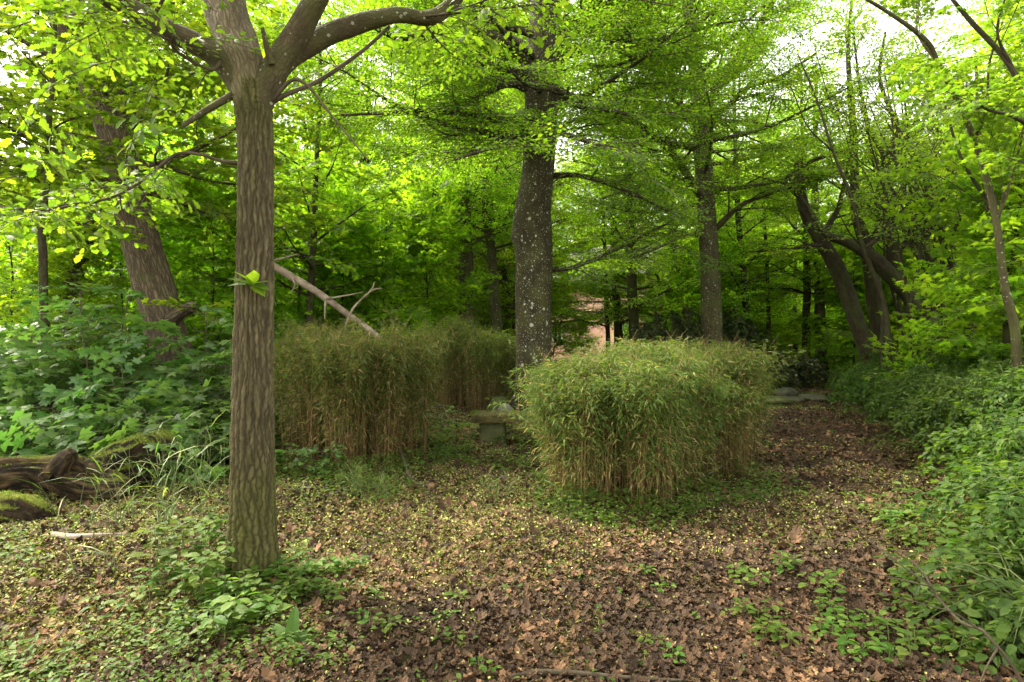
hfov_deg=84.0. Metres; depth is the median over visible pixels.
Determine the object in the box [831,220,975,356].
young maple
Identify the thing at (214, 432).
leafy bush
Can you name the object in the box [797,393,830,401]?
kerb stone
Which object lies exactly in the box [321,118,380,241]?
beech tree
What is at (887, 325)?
hazel tree
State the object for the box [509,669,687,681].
stick
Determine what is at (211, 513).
nettle plant
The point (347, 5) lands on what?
beech tree
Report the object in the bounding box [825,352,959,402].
bramble bush
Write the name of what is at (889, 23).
sky
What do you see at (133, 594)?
nettle plant
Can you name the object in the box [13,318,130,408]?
maple sapling
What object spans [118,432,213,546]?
reed grass
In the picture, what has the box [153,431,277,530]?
reed grass
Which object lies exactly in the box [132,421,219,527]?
reed grass
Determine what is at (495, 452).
nettle plant
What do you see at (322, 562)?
ground elder
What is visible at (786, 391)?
kerb stone
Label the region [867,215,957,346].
young maple
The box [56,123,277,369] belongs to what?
young maple
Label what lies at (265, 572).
ground elder
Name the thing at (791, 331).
young maple
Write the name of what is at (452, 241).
young maple
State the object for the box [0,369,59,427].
maple sapling
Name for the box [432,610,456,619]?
ground elder
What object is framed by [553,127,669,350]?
maple tree
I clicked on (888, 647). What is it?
ground elder
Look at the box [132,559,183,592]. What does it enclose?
nettle plant
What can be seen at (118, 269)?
young maple
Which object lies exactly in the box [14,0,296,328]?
beech tree
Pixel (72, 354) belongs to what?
maple sapling
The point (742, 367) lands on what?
bamboo hedge
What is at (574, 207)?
beech tree
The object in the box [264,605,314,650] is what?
dock plant
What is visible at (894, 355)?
bramble bush
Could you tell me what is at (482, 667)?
ground elder
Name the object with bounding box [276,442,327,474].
maple sapling
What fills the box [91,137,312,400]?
young maple
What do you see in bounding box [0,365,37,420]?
leafy bush
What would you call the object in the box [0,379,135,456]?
maple sapling
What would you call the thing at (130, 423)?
maple sapling
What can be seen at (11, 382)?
maple sapling
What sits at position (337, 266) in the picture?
maple tree
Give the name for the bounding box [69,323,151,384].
maple sapling
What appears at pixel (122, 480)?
reed grass
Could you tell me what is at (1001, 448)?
bramble bush
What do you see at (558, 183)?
beech tree
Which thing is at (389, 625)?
ground elder
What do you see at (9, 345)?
maple sapling
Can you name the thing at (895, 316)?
young maple
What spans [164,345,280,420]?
maple sapling
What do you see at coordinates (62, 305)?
maple sapling
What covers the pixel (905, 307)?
hazel tree
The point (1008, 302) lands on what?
hazel tree
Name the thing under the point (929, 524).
reed grass
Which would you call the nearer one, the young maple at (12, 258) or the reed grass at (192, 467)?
the reed grass at (192, 467)
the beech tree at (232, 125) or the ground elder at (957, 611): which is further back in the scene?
the beech tree at (232, 125)
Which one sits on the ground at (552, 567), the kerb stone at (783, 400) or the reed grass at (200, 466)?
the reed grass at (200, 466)
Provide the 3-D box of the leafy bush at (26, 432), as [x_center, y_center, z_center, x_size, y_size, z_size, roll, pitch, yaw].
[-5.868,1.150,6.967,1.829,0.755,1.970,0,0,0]
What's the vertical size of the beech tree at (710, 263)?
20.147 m
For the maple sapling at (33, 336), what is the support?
on the ground at (552, 567)
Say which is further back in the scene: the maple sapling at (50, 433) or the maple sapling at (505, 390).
the maple sapling at (505, 390)
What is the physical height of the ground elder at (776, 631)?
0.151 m
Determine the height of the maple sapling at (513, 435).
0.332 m
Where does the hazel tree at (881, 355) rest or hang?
on the ground at (552, 567)
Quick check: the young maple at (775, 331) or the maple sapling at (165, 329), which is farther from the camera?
the young maple at (775, 331)
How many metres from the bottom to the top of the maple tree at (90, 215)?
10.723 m
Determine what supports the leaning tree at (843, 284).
on the ground at (552, 567)
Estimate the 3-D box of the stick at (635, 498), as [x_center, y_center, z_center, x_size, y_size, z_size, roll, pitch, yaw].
[1.063,1.444,5.192,0.173,0.158,0.644,0,0,0]
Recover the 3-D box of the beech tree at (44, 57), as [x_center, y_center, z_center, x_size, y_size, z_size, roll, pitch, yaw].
[-19.691,-8.111,26.665,11.310,19.534,12.548,0,0,8]
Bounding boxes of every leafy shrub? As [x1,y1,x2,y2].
[346,321,431,385]
[396,308,476,395]
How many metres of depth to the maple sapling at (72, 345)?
11.00 m
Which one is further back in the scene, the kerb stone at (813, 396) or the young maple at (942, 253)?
the kerb stone at (813, 396)
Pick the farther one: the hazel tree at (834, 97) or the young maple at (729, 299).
the young maple at (729, 299)
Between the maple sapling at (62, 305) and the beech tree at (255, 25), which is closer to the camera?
the maple sapling at (62, 305)
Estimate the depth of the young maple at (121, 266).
13.21 m
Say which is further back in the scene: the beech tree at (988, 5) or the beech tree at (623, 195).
the beech tree at (623, 195)
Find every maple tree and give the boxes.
[0,0,193,383]
[0,0,234,372]
[0,0,355,421]
[173,0,431,335]
[482,242,565,350]
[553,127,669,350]
[571,221,618,250]
[660,10,827,327]
[665,158,802,345]
[717,100,830,358]
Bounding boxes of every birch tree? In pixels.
[727,46,882,355]
[743,16,912,378]
[759,127,838,353]
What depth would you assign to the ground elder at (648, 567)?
3.78 m
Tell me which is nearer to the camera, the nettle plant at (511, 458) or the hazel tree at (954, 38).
the nettle plant at (511, 458)
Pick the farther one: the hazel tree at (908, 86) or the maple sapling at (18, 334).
the hazel tree at (908, 86)
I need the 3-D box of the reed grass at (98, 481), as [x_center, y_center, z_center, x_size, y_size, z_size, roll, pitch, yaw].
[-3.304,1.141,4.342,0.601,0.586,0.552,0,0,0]
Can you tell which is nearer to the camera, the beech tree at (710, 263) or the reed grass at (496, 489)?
the reed grass at (496, 489)
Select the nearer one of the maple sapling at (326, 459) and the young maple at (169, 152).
the maple sapling at (326, 459)
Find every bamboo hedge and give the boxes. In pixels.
[273,304,483,469]
[422,305,515,409]
[486,331,768,508]
[657,331,812,482]
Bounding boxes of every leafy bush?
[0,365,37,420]
[0,405,83,456]
[13,384,150,434]
[77,421,229,471]
[101,362,205,404]
[126,410,286,464]
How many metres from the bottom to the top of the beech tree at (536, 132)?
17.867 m
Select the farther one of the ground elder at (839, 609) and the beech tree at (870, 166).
the beech tree at (870, 166)
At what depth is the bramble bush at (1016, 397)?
5.87 m
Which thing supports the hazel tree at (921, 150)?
on the ground at (552, 567)
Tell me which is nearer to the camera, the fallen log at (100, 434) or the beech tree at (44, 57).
the fallen log at (100, 434)
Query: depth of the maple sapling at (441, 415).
10.22 m
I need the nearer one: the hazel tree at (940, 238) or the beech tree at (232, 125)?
the hazel tree at (940, 238)
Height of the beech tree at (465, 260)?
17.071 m
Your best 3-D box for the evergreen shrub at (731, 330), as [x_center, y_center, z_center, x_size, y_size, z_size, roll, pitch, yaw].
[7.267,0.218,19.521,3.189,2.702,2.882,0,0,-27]
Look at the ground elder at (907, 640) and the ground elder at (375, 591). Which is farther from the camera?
the ground elder at (375, 591)
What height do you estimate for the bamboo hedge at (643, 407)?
1.710 m
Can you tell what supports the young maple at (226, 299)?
on the ground at (552, 567)
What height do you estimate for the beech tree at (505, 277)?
19.444 m
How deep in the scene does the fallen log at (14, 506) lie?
4.64 m
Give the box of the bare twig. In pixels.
[805,501,1023,681]
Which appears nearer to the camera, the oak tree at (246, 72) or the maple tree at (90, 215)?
the oak tree at (246, 72)
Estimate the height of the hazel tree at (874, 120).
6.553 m
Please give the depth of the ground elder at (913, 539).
4.13 m
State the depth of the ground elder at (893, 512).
4.44 m
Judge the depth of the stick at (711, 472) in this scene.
6.29 m
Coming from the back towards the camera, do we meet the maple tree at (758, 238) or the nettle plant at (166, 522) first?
the maple tree at (758, 238)
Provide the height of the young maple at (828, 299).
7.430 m
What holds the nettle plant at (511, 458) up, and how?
on the ground at (552, 567)
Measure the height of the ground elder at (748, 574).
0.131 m
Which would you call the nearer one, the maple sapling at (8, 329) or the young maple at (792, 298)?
the maple sapling at (8, 329)
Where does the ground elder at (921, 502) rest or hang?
on the ground at (552, 567)
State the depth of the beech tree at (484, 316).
28.00 m
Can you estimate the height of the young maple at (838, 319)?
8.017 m
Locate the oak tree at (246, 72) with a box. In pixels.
[0,0,673,587]
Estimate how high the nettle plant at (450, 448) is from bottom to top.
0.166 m
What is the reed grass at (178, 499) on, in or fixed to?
on the ground at (552, 567)
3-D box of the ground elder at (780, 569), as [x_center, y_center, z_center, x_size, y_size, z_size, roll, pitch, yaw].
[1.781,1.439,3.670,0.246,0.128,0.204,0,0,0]
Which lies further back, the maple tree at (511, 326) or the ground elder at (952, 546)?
the maple tree at (511, 326)
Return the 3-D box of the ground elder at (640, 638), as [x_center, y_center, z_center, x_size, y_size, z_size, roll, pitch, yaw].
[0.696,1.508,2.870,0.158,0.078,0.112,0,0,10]
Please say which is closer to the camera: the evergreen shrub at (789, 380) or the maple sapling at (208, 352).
the maple sapling at (208, 352)
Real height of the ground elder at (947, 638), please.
0.172 m
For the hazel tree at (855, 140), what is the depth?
12.64 m
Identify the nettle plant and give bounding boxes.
[78,577,170,612]
[127,513,203,578]
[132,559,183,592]
[145,518,201,554]
[167,552,227,604]
[179,491,225,553]
[181,540,236,593]
[187,511,228,560]
[188,600,260,641]
[196,589,292,637]
[199,574,251,607]
[226,564,271,598]
[441,443,465,454]
[452,438,476,452]
[458,455,489,466]
[480,444,515,461]
[500,449,526,464]
[514,437,535,449]
[517,450,536,472]
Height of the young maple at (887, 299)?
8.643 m
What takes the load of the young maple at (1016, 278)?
on the ground at (552, 567)
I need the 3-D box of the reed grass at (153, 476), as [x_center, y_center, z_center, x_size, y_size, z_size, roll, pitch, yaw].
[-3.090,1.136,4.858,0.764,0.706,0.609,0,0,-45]
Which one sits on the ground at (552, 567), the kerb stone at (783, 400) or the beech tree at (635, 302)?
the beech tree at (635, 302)
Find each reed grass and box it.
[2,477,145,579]
[59,453,135,526]
[68,467,144,534]
[92,436,156,525]
[103,429,196,509]
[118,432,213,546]
[120,448,229,556]
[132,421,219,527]
[136,424,194,491]
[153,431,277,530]
[160,409,228,523]
[169,431,219,496]
[289,478,330,527]
[327,454,378,495]
[356,463,417,499]
[425,446,474,464]
[471,464,522,503]
[541,478,611,508]
[904,497,953,545]
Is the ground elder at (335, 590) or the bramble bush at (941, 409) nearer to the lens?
the ground elder at (335, 590)
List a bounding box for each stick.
[50,532,128,539]
[393,434,437,486]
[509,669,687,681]
[619,483,635,516]
[692,463,725,481]
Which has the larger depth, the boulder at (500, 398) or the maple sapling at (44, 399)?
the boulder at (500, 398)
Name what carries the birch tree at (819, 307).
on the ground at (552, 567)
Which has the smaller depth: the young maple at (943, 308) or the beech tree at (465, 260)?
the young maple at (943, 308)
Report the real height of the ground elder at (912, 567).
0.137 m
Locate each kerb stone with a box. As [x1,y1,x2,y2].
[759,396,797,404]
[772,387,798,395]
[784,396,804,401]
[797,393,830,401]
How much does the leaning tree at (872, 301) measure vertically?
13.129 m
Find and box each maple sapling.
[0,284,189,412]
[0,305,129,410]
[0,323,55,367]
[0,324,90,375]
[0,331,146,420]
[0,336,135,420]
[0,363,21,400]
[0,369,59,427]
[0,370,108,445]
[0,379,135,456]
[0,405,83,456]
[9,280,193,397]
[9,324,85,384]
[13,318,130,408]
[18,408,207,456]
[29,347,153,409]
[33,345,168,454]
[39,343,207,453]
[51,317,99,363]
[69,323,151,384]
[76,389,230,468]
[131,379,287,444]
[138,305,295,423]
[138,422,286,485]
[142,343,291,430]
[152,339,292,433]
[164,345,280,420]
[193,344,230,387]
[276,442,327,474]
[293,443,353,472]
[420,403,457,423]
[475,425,522,440]
[498,383,512,397]
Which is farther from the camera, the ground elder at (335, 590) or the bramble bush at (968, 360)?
the bramble bush at (968, 360)
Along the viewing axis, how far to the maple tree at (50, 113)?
8.46 m
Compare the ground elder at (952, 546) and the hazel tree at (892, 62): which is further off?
the hazel tree at (892, 62)
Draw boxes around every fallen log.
[0,448,132,502]
[0,489,57,524]
[19,412,126,454]
[87,429,177,490]
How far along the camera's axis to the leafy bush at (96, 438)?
6.43 m
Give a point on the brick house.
(596, 330)
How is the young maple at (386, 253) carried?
on the ground at (552, 567)
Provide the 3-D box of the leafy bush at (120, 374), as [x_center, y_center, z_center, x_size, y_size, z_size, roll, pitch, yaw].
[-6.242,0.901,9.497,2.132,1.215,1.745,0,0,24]
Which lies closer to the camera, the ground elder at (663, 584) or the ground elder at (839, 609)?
the ground elder at (839, 609)
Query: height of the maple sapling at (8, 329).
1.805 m
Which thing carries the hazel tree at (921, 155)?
on the ground at (552, 567)
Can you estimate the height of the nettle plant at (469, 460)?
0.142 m
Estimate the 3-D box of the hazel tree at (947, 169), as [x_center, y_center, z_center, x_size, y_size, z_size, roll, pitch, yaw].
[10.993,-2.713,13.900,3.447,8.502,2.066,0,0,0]
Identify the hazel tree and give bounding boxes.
[735,22,961,415]
[763,3,967,354]
[768,95,943,355]
[789,9,921,371]
[795,113,950,329]
[799,42,945,370]
[810,0,975,317]
[812,0,946,353]
[814,105,963,359]
[818,4,989,360]
[826,105,1011,359]
[827,77,983,348]
[828,81,1023,294]
[835,83,973,341]
[856,49,1023,366]
[862,25,1007,287]
[862,42,1015,324]
[862,91,986,327]
[865,0,1023,379]
[873,94,976,293]
[878,55,987,325]
[880,67,970,358]
[880,112,997,361]
[883,0,1023,177]
[900,35,1020,199]
[908,193,1017,294]
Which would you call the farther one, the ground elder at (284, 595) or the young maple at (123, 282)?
the young maple at (123, 282)
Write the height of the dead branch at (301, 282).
2.828 m
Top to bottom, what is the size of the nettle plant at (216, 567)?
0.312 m
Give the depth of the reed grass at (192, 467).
5.44 m
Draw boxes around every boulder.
[489,396,508,410]
[498,403,511,410]
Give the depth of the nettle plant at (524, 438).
7.54 m
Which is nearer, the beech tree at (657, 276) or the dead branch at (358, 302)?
the dead branch at (358, 302)
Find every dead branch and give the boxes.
[274,253,427,407]
[344,283,381,326]
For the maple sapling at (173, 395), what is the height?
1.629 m
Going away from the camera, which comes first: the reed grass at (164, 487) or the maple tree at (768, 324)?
the reed grass at (164, 487)
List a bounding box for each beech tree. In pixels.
[2,14,200,324]
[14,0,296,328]
[156,1,326,313]
[160,0,431,320]
[251,0,827,410]
[275,0,479,330]
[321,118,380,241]
[349,0,564,328]
[362,0,553,329]
[377,73,558,333]
[390,1,580,379]
[391,0,641,369]
[407,25,591,367]
[430,76,587,322]
[551,0,763,338]
[551,0,800,339]
[552,149,601,257]
[552,197,580,249]
[554,154,607,255]
[555,5,684,356]
[557,0,925,348]
[582,152,660,232]
[610,126,748,337]
[677,127,758,238]
[732,79,862,357]
[825,112,923,266]
[826,137,895,323]
[900,0,1023,260]
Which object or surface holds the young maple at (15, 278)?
on the ground at (552, 567)
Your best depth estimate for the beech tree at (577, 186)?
57.80 m
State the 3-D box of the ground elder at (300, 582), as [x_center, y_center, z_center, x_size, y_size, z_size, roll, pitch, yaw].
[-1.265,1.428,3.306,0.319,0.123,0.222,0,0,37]
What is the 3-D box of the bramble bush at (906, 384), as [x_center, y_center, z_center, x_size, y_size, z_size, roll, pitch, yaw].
[6.753,0.888,8.540,2.692,1.232,2.600,0,0,30]
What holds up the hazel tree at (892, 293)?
on the ground at (552, 567)
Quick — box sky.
[0,0,1023,342]
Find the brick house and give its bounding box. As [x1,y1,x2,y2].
[552,225,690,359]
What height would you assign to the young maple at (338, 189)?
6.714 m
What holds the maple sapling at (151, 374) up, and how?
on the ground at (552, 567)
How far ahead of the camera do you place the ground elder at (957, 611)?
2.98 m
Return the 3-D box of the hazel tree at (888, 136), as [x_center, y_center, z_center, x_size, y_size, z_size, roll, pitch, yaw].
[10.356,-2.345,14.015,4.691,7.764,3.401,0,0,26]
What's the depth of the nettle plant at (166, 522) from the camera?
3.84 m
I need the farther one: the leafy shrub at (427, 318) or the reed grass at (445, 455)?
the leafy shrub at (427, 318)
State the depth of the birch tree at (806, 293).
21.87 m
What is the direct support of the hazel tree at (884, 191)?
on the ground at (552, 567)
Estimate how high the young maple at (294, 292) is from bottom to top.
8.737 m
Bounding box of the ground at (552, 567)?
[0,343,1023,681]
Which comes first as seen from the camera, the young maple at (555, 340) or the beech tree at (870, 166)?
the young maple at (555, 340)
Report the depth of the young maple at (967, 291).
17.14 m
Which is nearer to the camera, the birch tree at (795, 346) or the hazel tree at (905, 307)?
the hazel tree at (905, 307)
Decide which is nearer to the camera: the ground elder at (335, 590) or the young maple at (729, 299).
the ground elder at (335, 590)
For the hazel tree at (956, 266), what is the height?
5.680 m
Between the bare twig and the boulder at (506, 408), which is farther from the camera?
the boulder at (506, 408)
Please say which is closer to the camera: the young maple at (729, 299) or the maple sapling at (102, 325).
the maple sapling at (102, 325)
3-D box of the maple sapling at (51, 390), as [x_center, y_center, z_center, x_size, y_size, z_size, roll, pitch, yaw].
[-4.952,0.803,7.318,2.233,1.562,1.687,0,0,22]
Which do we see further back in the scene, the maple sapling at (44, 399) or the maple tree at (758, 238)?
the maple tree at (758, 238)
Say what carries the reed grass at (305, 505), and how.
on the ground at (552, 567)
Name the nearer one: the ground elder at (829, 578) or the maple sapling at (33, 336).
the ground elder at (829, 578)
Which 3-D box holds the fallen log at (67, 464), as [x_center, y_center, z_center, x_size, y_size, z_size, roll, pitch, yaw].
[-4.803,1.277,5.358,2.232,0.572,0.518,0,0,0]
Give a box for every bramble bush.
[825,347,999,422]
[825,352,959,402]
[857,341,974,364]
[857,359,1010,437]
[866,360,1020,463]
[873,522,1023,681]
[891,456,1023,560]
[903,409,1023,528]
[936,327,1023,372]
[947,365,1023,454]
[959,338,1023,384]
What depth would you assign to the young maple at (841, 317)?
23.48 m
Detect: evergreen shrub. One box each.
[622,305,704,351]
[695,308,776,359]
[754,349,834,387]
[754,359,801,392]
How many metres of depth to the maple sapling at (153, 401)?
7.13 m
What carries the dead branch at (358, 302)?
attached to the dead branch at (301, 282)
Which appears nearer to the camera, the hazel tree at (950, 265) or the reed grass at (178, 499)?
the reed grass at (178, 499)
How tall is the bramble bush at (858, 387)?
1.443 m
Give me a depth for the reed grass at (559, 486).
5.14 m
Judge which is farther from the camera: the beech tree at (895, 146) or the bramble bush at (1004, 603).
the beech tree at (895, 146)
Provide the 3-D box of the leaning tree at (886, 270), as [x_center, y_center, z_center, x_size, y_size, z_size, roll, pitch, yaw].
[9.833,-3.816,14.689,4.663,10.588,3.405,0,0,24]
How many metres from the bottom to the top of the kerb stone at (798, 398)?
0.176 m
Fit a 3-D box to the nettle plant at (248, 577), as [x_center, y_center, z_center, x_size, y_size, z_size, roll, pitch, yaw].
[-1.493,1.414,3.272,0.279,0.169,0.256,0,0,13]
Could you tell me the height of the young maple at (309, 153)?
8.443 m
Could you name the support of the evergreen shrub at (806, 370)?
on the ground at (552, 567)
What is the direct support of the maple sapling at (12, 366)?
on the ground at (552, 567)
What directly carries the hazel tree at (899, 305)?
on the ground at (552, 567)
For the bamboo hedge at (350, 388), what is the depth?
6.74 m
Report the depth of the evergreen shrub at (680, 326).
16.99 m
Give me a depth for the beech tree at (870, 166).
45.29 m
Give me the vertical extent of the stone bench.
0.531 m
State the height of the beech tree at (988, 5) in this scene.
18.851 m
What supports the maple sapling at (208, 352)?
on the ground at (552, 567)
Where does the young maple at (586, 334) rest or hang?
on the ground at (552, 567)
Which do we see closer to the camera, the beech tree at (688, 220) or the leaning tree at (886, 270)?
the leaning tree at (886, 270)
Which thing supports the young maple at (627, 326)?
on the ground at (552, 567)
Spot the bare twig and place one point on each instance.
(996, 645)
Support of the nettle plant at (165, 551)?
on the ground at (552, 567)
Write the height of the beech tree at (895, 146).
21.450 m
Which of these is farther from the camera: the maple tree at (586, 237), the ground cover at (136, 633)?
the maple tree at (586, 237)
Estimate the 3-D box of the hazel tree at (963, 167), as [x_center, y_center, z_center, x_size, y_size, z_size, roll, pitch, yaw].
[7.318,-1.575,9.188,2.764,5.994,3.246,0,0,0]
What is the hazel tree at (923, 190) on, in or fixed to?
on the ground at (552, 567)
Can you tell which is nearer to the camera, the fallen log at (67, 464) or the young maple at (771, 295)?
the fallen log at (67, 464)
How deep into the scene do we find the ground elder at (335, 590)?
3.28 m
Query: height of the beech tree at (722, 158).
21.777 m
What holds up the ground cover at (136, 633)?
on the ground at (552, 567)
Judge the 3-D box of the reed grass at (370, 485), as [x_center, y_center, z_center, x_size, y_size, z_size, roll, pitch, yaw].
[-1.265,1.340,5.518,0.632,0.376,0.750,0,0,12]
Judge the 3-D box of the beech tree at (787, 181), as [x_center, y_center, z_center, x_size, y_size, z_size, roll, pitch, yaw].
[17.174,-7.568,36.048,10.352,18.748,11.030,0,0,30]
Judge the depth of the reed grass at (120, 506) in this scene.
4.22 m
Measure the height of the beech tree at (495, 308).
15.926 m
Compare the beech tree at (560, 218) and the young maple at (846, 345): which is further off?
the beech tree at (560, 218)
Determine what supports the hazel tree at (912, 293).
on the ground at (552, 567)
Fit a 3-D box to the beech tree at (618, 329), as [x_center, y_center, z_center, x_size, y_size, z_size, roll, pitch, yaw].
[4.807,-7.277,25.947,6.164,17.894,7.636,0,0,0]
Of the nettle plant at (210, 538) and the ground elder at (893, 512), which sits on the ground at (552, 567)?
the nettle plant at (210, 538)
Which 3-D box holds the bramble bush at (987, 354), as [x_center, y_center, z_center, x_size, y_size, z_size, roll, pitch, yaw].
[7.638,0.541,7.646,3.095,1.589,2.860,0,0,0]
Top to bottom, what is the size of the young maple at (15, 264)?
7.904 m
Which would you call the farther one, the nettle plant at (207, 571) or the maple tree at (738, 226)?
the maple tree at (738, 226)
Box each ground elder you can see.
[251,581,306,615]
[259,551,313,586]
[273,571,323,598]
[282,537,312,557]
[289,556,342,575]
[296,574,348,603]
[325,554,370,573]
[348,607,384,628]
[364,586,384,598]
[370,614,402,633]
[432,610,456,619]
[432,626,466,644]
[443,588,469,600]
[469,655,501,672]
[634,564,656,573]
[636,634,664,644]
[651,582,675,592]
[659,642,685,662]
[725,562,768,586]
[729,595,786,623]
[748,615,802,647]
[770,550,802,574]
[796,567,847,598]
[808,612,859,651]
[814,596,857,621]
[835,636,907,663]
[838,608,893,635]
[872,508,903,525]
[873,618,933,659]
[884,522,925,544]
[888,558,924,586]
[899,496,954,515]
[902,592,961,616]
[916,621,986,663]
[939,550,1013,590]
[941,586,1015,623]
[945,537,980,568]
[967,600,1023,653]
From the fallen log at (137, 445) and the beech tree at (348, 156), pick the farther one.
the beech tree at (348, 156)
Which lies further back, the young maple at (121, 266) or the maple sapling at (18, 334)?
the young maple at (121, 266)
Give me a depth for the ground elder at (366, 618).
2.98 m
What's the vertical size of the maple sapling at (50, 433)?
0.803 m
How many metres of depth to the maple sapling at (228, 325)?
8.40 m
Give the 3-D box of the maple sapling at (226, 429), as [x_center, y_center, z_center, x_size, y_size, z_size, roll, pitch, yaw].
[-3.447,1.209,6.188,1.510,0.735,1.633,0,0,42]
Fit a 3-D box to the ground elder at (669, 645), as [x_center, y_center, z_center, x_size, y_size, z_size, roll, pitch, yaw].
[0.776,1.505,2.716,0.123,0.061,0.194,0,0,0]
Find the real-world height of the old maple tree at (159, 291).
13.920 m
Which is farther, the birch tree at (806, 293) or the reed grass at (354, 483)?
the birch tree at (806, 293)
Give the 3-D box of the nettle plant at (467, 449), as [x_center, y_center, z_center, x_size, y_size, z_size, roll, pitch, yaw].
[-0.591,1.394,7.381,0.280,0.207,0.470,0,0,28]
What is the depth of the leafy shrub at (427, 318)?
15.67 m
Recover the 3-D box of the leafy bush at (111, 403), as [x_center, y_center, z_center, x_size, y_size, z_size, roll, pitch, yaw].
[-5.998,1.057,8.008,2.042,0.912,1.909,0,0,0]
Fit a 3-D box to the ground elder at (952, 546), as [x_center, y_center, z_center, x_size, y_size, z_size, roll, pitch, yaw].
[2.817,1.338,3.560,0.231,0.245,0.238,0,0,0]
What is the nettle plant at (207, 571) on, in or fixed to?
on the ground at (552, 567)
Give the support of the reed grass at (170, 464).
on the ground at (552, 567)
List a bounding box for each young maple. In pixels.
[0,116,135,344]
[0,148,233,368]
[0,150,119,345]
[0,191,47,323]
[0,196,143,373]
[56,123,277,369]
[75,222,209,366]
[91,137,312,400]
[146,184,329,385]
[186,117,406,366]
[274,155,425,364]
[274,160,395,330]
[294,150,482,338]
[361,158,515,381]
[551,265,600,365]
[560,318,602,362]
[611,312,657,346]
[646,215,783,357]
[651,226,782,354]
[682,219,810,347]
[725,216,838,366]
[747,244,802,359]
[772,261,835,354]
[785,188,961,372]
[787,182,937,373]
[810,241,904,369]
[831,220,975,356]
[846,135,983,353]
[860,1,1023,380]
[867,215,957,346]
[875,99,1023,386]
[890,143,987,349]
[899,111,1023,360]
[918,228,1022,348]
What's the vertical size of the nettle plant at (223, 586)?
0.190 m
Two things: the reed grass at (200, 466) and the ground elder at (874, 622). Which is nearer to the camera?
the ground elder at (874, 622)
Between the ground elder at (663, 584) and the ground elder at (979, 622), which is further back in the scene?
the ground elder at (663, 584)
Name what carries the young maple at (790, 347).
on the ground at (552, 567)
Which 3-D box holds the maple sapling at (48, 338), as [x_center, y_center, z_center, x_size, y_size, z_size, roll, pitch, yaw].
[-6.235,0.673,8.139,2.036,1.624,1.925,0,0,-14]
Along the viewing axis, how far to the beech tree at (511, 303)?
32.10 m
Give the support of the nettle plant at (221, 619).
on the ground at (552, 567)
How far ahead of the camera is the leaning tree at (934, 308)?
15.42 m
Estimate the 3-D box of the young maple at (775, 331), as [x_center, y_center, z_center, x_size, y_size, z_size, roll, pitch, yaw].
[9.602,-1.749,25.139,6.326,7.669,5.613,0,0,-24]
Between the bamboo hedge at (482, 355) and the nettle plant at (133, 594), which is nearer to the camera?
the nettle plant at (133, 594)
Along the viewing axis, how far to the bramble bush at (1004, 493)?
3.87 m
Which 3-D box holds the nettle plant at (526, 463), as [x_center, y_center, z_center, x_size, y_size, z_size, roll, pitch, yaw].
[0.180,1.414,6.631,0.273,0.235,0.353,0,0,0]
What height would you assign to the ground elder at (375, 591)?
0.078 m
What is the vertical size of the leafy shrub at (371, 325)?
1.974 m
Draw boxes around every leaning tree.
[700,95,920,370]
[777,0,945,353]
[794,0,985,357]
[869,45,969,317]
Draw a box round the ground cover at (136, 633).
[0,379,1022,681]
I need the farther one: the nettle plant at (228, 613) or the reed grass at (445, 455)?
the reed grass at (445, 455)
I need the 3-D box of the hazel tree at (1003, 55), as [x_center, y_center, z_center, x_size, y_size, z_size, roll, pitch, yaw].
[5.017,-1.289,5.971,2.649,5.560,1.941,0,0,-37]
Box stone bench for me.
[470,409,546,445]

